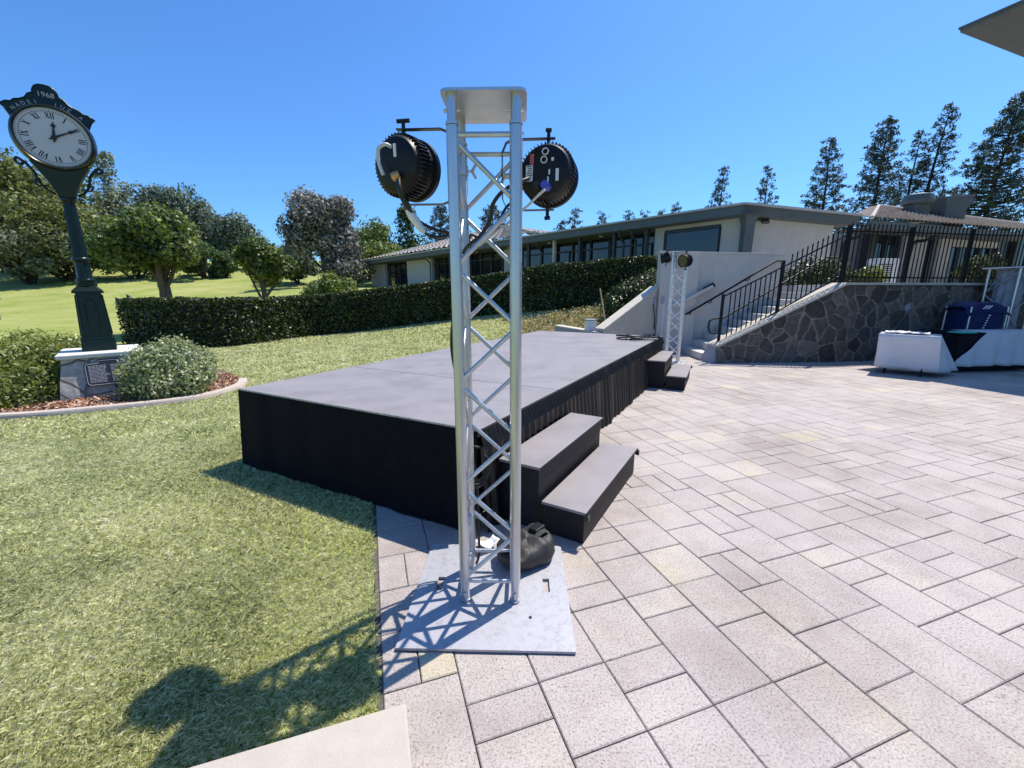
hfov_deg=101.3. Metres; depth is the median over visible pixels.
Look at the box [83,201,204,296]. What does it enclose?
citrus tree
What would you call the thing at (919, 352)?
tablecloth
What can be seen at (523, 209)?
power cable
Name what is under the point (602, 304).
wooden stake
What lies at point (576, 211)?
pine tree
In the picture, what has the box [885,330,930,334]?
folded linen
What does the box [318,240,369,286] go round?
tree
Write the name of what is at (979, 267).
shrub
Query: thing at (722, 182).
pine tree
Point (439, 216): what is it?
pine tree
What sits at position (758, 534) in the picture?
paving
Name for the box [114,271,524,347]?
hedge
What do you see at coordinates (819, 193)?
pine tree
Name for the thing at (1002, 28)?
roof eave
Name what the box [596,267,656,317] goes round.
shrub
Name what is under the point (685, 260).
stage light
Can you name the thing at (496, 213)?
pine tree
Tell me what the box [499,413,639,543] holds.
stage steps
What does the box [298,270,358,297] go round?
shrub
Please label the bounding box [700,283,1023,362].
stone wall
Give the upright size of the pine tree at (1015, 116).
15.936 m
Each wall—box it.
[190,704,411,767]
[555,325,604,333]
[595,286,658,334]
[655,251,785,351]
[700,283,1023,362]
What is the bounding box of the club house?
[365,192,1023,287]
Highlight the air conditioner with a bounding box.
[866,258,899,282]
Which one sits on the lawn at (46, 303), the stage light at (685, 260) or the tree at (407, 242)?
the tree at (407, 242)
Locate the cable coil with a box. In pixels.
[474,445,489,488]
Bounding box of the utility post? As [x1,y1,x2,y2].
[653,296,664,335]
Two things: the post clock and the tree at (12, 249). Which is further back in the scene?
the tree at (12, 249)
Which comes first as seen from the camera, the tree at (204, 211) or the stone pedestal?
the stone pedestal
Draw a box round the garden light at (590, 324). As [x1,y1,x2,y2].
[584,319,597,330]
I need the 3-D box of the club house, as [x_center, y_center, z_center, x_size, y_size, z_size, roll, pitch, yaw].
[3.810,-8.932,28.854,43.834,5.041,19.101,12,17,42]
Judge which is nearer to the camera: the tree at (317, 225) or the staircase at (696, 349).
the staircase at (696, 349)
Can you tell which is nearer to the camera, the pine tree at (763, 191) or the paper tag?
the paper tag
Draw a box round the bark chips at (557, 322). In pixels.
[523,312,601,332]
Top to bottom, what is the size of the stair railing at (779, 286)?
2.548 m
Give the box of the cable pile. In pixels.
[616,333,662,340]
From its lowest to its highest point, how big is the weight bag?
0.169 m
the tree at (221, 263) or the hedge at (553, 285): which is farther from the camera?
the tree at (221, 263)
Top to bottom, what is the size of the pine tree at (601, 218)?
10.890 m
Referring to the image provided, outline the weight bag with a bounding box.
[497,522,554,570]
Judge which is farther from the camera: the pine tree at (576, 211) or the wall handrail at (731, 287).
the pine tree at (576, 211)
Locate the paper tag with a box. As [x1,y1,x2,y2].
[476,534,499,547]
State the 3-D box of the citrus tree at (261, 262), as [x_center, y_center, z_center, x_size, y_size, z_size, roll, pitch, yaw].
[-9.901,-3.783,17.455,2.371,4.566,2.549,0,13,0]
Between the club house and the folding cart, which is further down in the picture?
the folding cart
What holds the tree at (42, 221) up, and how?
on the lawn at (46, 303)
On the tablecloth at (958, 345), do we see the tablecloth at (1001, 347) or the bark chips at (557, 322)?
the tablecloth at (1001, 347)
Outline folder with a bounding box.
[948,331,977,333]
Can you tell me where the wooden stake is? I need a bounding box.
[599,288,605,320]
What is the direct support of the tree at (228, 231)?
on the lawn at (46, 303)
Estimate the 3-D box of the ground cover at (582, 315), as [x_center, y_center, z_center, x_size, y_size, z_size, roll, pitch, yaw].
[2.335,-1.759,11.717,4.819,1.344,4.473,0,13,0]
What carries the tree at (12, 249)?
on the lawn at (46, 303)
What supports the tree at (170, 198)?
on the lawn at (46, 303)
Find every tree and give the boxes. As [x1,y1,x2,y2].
[0,147,107,273]
[0,187,107,280]
[0,227,90,284]
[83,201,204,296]
[85,150,138,261]
[86,244,153,278]
[112,180,210,233]
[181,240,237,277]
[183,199,219,260]
[196,209,269,267]
[228,234,300,302]
[271,184,362,280]
[273,244,320,283]
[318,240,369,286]
[347,214,395,279]
[362,238,406,279]
[393,203,427,253]
[421,205,449,250]
[477,204,509,240]
[553,219,566,230]
[566,208,583,227]
[596,210,610,224]
[623,210,635,219]
[640,209,650,216]
[670,202,681,212]
[705,165,731,207]
[754,165,778,204]
[800,137,854,233]
[834,115,911,233]
[887,129,931,220]
[896,101,961,223]
[936,91,1023,231]
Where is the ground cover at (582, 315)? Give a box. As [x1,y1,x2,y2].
[522,303,655,333]
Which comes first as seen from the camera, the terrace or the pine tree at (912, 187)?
the terrace
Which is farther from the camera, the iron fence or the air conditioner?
the air conditioner
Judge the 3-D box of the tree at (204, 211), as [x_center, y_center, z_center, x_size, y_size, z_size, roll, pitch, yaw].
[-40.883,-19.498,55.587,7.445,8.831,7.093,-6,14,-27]
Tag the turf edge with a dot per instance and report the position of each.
(317, 654)
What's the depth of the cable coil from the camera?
2.27 m
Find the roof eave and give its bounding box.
[958,0,1023,56]
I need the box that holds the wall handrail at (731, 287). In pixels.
[685,260,785,314]
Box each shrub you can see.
[0,326,81,410]
[109,333,221,401]
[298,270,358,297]
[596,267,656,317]
[783,255,856,284]
[853,264,888,282]
[951,253,1007,282]
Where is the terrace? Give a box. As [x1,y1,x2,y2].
[782,285,793,291]
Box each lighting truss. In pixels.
[395,86,575,653]
[664,251,689,364]
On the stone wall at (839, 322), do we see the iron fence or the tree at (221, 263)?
the iron fence
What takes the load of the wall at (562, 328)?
on the lawn at (46, 303)
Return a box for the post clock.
[0,83,116,351]
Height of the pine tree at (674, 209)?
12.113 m
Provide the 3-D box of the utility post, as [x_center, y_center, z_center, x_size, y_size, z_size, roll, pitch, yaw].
[3.592,-1.484,10.486,0.390,1.386,0.144,0,13,0]
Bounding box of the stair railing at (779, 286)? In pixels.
[707,228,851,340]
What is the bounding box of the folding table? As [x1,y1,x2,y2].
[882,368,921,376]
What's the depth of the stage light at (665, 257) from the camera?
8.67 m
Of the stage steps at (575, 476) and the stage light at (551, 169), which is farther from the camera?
the stage steps at (575, 476)
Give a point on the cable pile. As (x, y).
(639, 337)
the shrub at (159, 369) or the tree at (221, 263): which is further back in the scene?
the tree at (221, 263)
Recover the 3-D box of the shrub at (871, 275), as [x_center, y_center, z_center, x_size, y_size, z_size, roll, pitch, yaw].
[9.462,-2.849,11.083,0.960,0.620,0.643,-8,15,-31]
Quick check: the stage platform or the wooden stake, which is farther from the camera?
the wooden stake
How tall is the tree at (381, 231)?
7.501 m
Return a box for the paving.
[376,352,1023,767]
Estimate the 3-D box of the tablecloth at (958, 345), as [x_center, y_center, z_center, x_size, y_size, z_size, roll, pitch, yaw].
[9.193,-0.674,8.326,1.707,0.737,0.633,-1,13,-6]
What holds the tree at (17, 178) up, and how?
on the lawn at (46, 303)
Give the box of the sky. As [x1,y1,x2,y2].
[0,0,1023,260]
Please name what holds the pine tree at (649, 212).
on the lawn at (46, 303)
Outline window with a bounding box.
[663,224,721,251]
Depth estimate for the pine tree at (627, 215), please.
58.27 m
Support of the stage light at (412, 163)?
attached to the lighting truss at (489, 602)
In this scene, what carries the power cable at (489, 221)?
attached to the lighting truss at (489, 602)
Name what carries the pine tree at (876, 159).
on the lawn at (46, 303)
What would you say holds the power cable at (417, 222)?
hanging from the stage light at (412, 163)
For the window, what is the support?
in the club house
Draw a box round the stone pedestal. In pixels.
[55,344,137,400]
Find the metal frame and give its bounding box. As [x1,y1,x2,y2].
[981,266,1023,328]
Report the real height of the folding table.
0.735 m
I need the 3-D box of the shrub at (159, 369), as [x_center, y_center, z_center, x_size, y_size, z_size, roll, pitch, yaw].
[-5.107,-0.268,6.229,1.302,0.948,1.241,-8,15,-31]
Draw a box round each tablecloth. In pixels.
[874,331,957,372]
[927,330,1023,370]
[955,329,1023,366]
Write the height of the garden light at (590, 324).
0.268 m
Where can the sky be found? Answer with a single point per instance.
(248, 103)
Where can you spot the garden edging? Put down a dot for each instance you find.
(241, 382)
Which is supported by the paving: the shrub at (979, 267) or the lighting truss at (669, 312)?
the lighting truss at (669, 312)
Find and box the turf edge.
[223,485,376,756]
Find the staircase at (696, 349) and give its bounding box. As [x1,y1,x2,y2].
[680,285,825,359]
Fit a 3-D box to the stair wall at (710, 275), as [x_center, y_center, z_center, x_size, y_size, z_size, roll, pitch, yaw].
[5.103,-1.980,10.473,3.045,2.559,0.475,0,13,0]
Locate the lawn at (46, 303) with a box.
[0,261,640,767]
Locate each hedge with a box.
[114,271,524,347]
[522,255,657,311]
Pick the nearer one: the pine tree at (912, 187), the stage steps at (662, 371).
the stage steps at (662, 371)
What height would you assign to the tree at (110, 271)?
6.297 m
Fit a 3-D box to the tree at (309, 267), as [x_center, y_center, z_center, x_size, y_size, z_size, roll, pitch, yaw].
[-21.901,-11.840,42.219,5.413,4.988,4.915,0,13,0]
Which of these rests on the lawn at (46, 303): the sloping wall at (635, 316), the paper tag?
the sloping wall at (635, 316)
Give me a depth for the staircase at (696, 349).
10.06 m
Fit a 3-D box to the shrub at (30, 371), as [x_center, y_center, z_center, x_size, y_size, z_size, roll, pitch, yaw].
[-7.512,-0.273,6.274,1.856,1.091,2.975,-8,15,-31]
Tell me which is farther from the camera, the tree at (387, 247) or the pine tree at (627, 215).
the pine tree at (627, 215)
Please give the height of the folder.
0.020 m
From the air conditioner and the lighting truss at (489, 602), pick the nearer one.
the lighting truss at (489, 602)
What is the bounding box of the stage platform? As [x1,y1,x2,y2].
[238,331,663,531]
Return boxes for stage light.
[375,118,476,214]
[500,128,578,219]
[660,249,675,265]
[675,251,692,269]
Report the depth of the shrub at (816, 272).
11.35 m
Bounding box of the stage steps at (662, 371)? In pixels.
[648,351,692,390]
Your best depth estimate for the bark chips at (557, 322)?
12.86 m
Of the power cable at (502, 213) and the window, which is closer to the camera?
the power cable at (502, 213)
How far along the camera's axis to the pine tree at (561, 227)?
58.41 m
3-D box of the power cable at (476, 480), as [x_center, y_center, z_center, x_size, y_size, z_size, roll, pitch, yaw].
[-0.254,0.340,2.227,0.108,1.495,0.133,6,14,23]
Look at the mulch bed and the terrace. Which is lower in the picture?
the mulch bed
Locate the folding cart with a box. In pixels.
[940,301,1011,329]
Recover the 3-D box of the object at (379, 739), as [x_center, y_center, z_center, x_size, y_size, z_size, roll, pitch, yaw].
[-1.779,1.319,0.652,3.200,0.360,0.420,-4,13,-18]
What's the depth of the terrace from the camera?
10.61 m
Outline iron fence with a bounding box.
[838,222,1023,282]
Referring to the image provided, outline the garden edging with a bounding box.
[0,378,246,420]
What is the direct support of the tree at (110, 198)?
on the lawn at (46, 303)
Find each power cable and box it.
[396,178,448,237]
[450,321,480,564]
[462,177,529,253]
[469,202,509,241]
[479,189,545,246]
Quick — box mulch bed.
[0,369,237,412]
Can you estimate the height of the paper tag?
0.059 m

